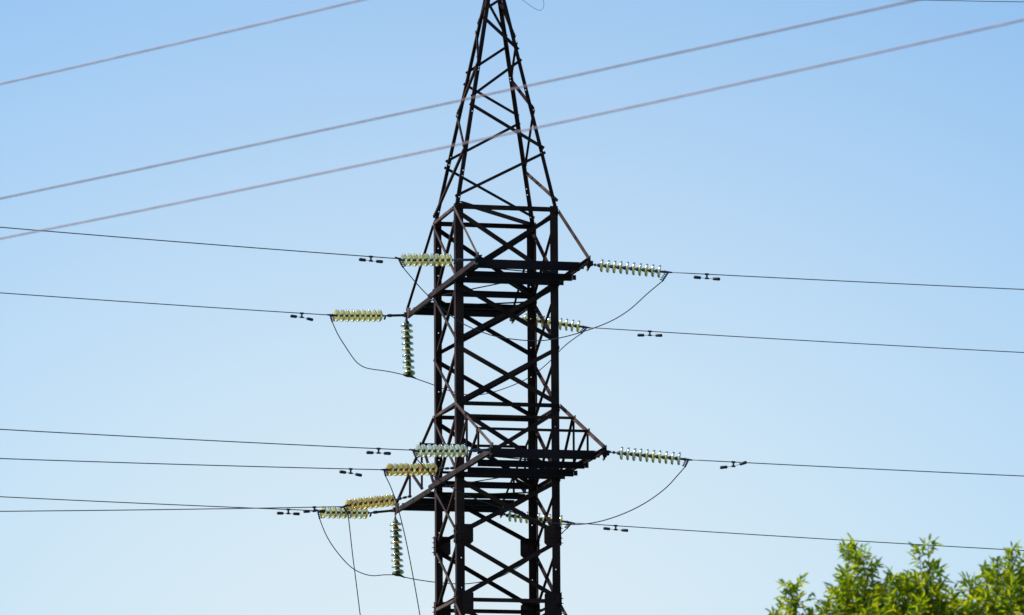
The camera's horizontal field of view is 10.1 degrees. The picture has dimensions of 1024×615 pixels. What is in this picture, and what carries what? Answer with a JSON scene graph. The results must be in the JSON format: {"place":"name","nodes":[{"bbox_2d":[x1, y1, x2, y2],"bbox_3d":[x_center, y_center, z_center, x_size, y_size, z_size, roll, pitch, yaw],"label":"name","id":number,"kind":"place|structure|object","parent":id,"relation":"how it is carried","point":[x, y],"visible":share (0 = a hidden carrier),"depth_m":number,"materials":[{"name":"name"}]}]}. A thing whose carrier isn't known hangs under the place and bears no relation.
{"place":"outdoors","nodes":[
{"label":"outdoors","id":0,"kind":"place"},
{"bbox_2d":[0,0,362,84],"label":"foreground wire","id":1,"kind":"object","parent":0,"point":[183,41],"visible":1,"depth_m":48.85,"materials":[{"name":"metal"}]},
{"bbox_2d":[0,0,917,198],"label":"foreground wire","id":2,"kind":"object","parent":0,"point":[472,97],"visible":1,"depth_m":46.07,"materials":[{"name":"metal"}]},
{"bbox_2d":[0,19,1023,238],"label":"foreground wire","id":3,"kind":"object","parent":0,"point":[528,128],"visible":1,"depth_m":45.18,"materials":[{"name":"metal"}]},
{"bbox_2d":[0,0,1023,614],"label":"sky","id":4,"kind":"structure","parent":0,"point":[905,165],"materials":[{"name":"blue"}]},
{"bbox_3d":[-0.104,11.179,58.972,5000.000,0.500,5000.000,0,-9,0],"label":"ground","id":5,"kind":"structure","parent":0,"visible":0},
{"bbox_2d":[392,0,608,614],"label":"transmission tower","id":6,"kind":"structure","parent":5,"relation":"on","point":[530,474],"depth_m":117.85,"materials":[{"name":"brown metal"}]},
{"bbox_2d":[315,506,392,518],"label":"insulator string","id":7,"kind":"object","parent":6,"relation":"attached to","point":[335,512],"visible":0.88,"depth_m":121.67,"materials":[{"name":"yellow glass"}]},
{"bbox_2d":[0,496,312,510],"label":"conductor wire","id":8,"kind":"object","parent":7,"relation":"attached to","point":[144,503],"visible":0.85,"depth_m":119.32,"materials":[{"name":"metal"}]},
{"bbox_2d":[277,508,299,514],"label":"vibration damper","id":9,"kind":"object","parent":8,"relation":"attached to","point":[293,513],"visible":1,"depth_m":120.99,"materials":[{"name":"metal"}]},
{"bbox_2d":[327,309,403,321],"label":"insulator string","id":10,"kind":"object","parent":6,"relation":"attached to","point":[357,315],"visible":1,"depth_m":121.14,"materials":[{"name":"yellow glass"}]},
{"bbox_2d":[0,292,326,314],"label":"conductor wire","id":11,"kind":"object","parent":10,"relation":"attached to","point":[162,304],"visible":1,"depth_m":118.86,"materials":[{"name":"metal"}]},
{"bbox_2d":[290,312,312,320],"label":"vibration damper","id":12,"kind":"object","parent":11,"relation":"attached to","point":[301,316],"visible":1,"depth_m":120.45,"materials":[{"name":"metal"}]},
{"bbox_2d":[340,494,411,514],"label":"insulator string","id":13,"kind":"object","parent":6,"relation":"attached to","point":[370,502],"visible":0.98,"depth_m":119.90,"materials":[{"name":"yellow glass"}]},
{"bbox_2d":[0,506,341,511],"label":"conductor wire","id":14,"kind":"object","parent":13,"relation":"attached to","point":[168,509],"visible":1,"depth_m":116.94,"materials":[{"name":"metal"}]},
{"bbox_2d":[303,506,324,512],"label":"vibration damper","id":15,"kind":"object","parent":14,"relation":"attached to","point":[314,510],"visible":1,"depth_m":119.04,"materials":[{"name":"metal"}]},
{"bbox_2d":[348,514,360,614],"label":"jumper cable","id":16,"kind":"object","parent":13,"relation":"hanging from","point":[353,564],"visible":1,"depth_m":119.31,"materials":[{"name":"black metal"}]},
{"bbox_2d":[390,516,404,577],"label":"insulator string","id":17,"kind":"object","parent":6,"relation":"attached to","point":[397,553],"visible":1,"depth_m":122.12,"materials":[{"name":"green glass"}]},
{"bbox_2d":[319,519,566,583],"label":"jumper cable","id":18,"kind":"object","parent":17,"relation":"hanging from","point":[395,574],"visible":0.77,"depth_m":121.91,"materials":[{"name":"black metal"}]},
{"bbox_2d":[400,318,415,378],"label":"insulator string","id":19,"kind":"object","parent":6,"relation":"hanging from","point":[407,343],"visible":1,"depth_m":121.56,"materials":[{"name":"green glass"}]},
{"bbox_2d":[332,322,580,394],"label":"jumper cable","id":20,"kind":"object","parent":19,"relation":"hanging from","point":[433,384],"visible":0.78,"depth_m":121.54,"materials":[{"name":"black metal"}]},
{"bbox_2d":[381,463,453,476],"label":"insulator string","id":21,"kind":"object","parent":6,"relation":"attached to","point":[406,469],"visible":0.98,"depth_m":115.86,"materials":[{"name":"yellow glass"}]},
{"bbox_2d":[0,458,380,469],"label":"conductor wire","id":22,"kind":"object","parent":21,"relation":"attached to","point":[187,464],"visible":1,"depth_m":112.72,"materials":[{"name":"metal"}]},
{"bbox_2d":[339,468,361,476],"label":"vibration damper","id":23,"kind":"object","parent":22,"relation":"attached to","point":[350,472],"visible":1,"depth_m":114.98,"materials":[{"name":"metal"}]},
{"bbox_2d":[386,477,419,614],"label":"jumper cable","id":24,"kind":"object","parent":21,"relation":"hanging from","point":[406,545],"visible":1,"depth_m":115.25,"materials":[{"name":"black metal"}]},
{"bbox_2d":[395,253,475,267],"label":"insulator string","id":25,"kind":"object","parent":6,"relation":"attached to","point":[425,259],"visible":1,"depth_m":114.39,"materials":[{"name":"yellow glass"}]},
{"bbox_2d":[0,227,396,258],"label":"conductor wire","id":26,"kind":"object","parent":25,"relation":"attached to","point":[198,243],"visible":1,"depth_m":111.87,"materials":[{"name":"metal"}]},
{"bbox_2d":[359,256,382,262],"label":"vibration damper","id":27,"kind":"object","parent":26,"relation":"attached to","point":[370,260],"visible":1,"depth_m":113.73,"materials":[{"name":"metal"}]},
{"bbox_2d":[409,444,489,458],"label":"insulator string","id":28,"kind":"object","parent":6,"relation":"attached to","point":[439,450],"visible":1,"depth_m":112.67,"materials":[{"name":"green glass"}]},
{"bbox_2d":[0,429,410,450],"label":"conductor wire","id":29,"kind":"object","parent":28,"relation":"attached to","point":[202,440],"visible":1,"depth_m":110.06,"materials":[{"name":"metal"}]},
{"bbox_2d":[366,448,390,454],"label":"vibration damper","id":30,"kind":"object","parent":29,"relation":"attached to","point":[378,452],"visible":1,"depth_m":111.95,"materials":[{"name":"metal"}]},
{"bbox_2d":[504,510,574,528],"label":"insulator string","id":31,"kind":"object","parent":6,"relation":"attached to","point":[510,515],"visible":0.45,"depth_m":122.51,"materials":[{"name":"green glass"}]},
{"bbox_2d":[574,522,1023,550],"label":"conductor wire","id":32,"kind":"object","parent":31,"relation":"attached to","point":[789,536],"visible":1,"depth_m":122.08,"materials":[{"name":"metal"}]},
{"bbox_2d":[603,525,627,531],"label":"vibration damper","id":33,"kind":"object","parent":32,"relation":"attached to","point":[615,529],"visible":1,"depth_m":122.38,"materials":[{"name":"metal"}]},
{"bbox_2d":[522,313,590,333],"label":"insulator string","id":34,"kind":"object","parent":6,"relation":"attached to","point":[572,325],"visible":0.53,"depth_m":122.15,"materials":[{"name":"green glass"}]},
{"bbox_2d":[591,327,1023,352],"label":"conductor wire","id":35,"kind":"object","parent":34,"relation":"attached to","point":[810,340],"visible":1,"depth_m":121.72,"materials":[{"name":"metal"}]},
{"bbox_2d":[637,330,661,336],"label":"vibration damper","id":36,"kind":"object","parent":35,"relation":"attached to","point":[649,334],"visible":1,"depth_m":122.01,"materials":[{"name":"metal"}]},
{"bbox_2d":[593,259,671,280],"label":"insulator string","id":37,"kind":"object","parent":6,"relation":"attached to","point":[627,268],"visible":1,"depth_m":115.34,"materials":[{"name":"green glass"}]},
{"bbox_2d":[403,268,662,340],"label":"jumper cable","id":38,"kind":"object","parent":37,"relation":"hanging from","point":[528,340],"visible":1,"depth_m":114.41,"materials":[{"name":"black metal"}]},
{"bbox_2d":[672,272,1023,289],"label":"conductor wire","id":39,"kind":"object","parent":37,"relation":"attached to","point":[849,281],"visible":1,"depth_m":114.99,"materials":[{"name":"metal"}]},
{"bbox_2d":[694,273,719,280],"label":"vibration damper","id":40,"kind":"object","parent":39,"relation":"attached to","point":[706,277],"visible":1,"depth_m":115.23,"materials":[{"name":"metal"}]},
{"bbox_2d":[609,447,692,467],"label":"insulator string","id":41,"kind":"object","parent":6,"relation":"attached to","point":[647,455],"visible":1,"depth_m":113.50,"materials":[{"name":"green glass"}]},
{"bbox_2d":[416,458,684,524],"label":"jumper cable","id":42,"kind":"object","parent":41,"relation":"hanging from","point":[551,522],"visible":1,"depth_m":112.71,"materials":[{"name":"black metal"}]},
{"bbox_2d":[692,459,1023,475],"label":"conductor wire","id":43,"kind":"object","parent":41,"relation":"attached to","point":[862,468],"visible":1,"depth_m":113.18,"materials":[{"name":"metal"}]},
{"bbox_2d":[720,461,746,468],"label":"vibration damper","id":44,"kind":"object","parent":43,"relation":"attached to","point":[733,465],"visible":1,"depth_m":113.39,"materials":[{"name":"metal"}]},
{"bbox_2d":[928,0,1022,1],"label":"earth wire","id":45,"kind":"object","parent":6,"relation":"attached to","point":[978,1],"visible":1,"depth_m":118.73,"materials":[{"name":"metal"}]},
{"bbox_2d":[764,572,818,614],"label":"leafy tree","id":46,"kind":"object","parent":5,"relation":"on","point":[792,606],"visible":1,"depth_m":60.33,"materials":[{"name":"green plant"}]},
{"bbox_2d":[810,532,972,614],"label":"leafy tree","id":47,"kind":"object","parent":5,"relation":"on","point":[919,601],"visible":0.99,"depth_m":60.38,"materials":[{"name":"green plant"}]},
{"bbox_2d":[947,540,1023,614],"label":"leafy tree","id":48,"kind":"object","parent":5,"relation":"on","point":[1012,582],"visible":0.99,"depth_m":60.20,"materials":[{"name":"green plant"}]}
]}

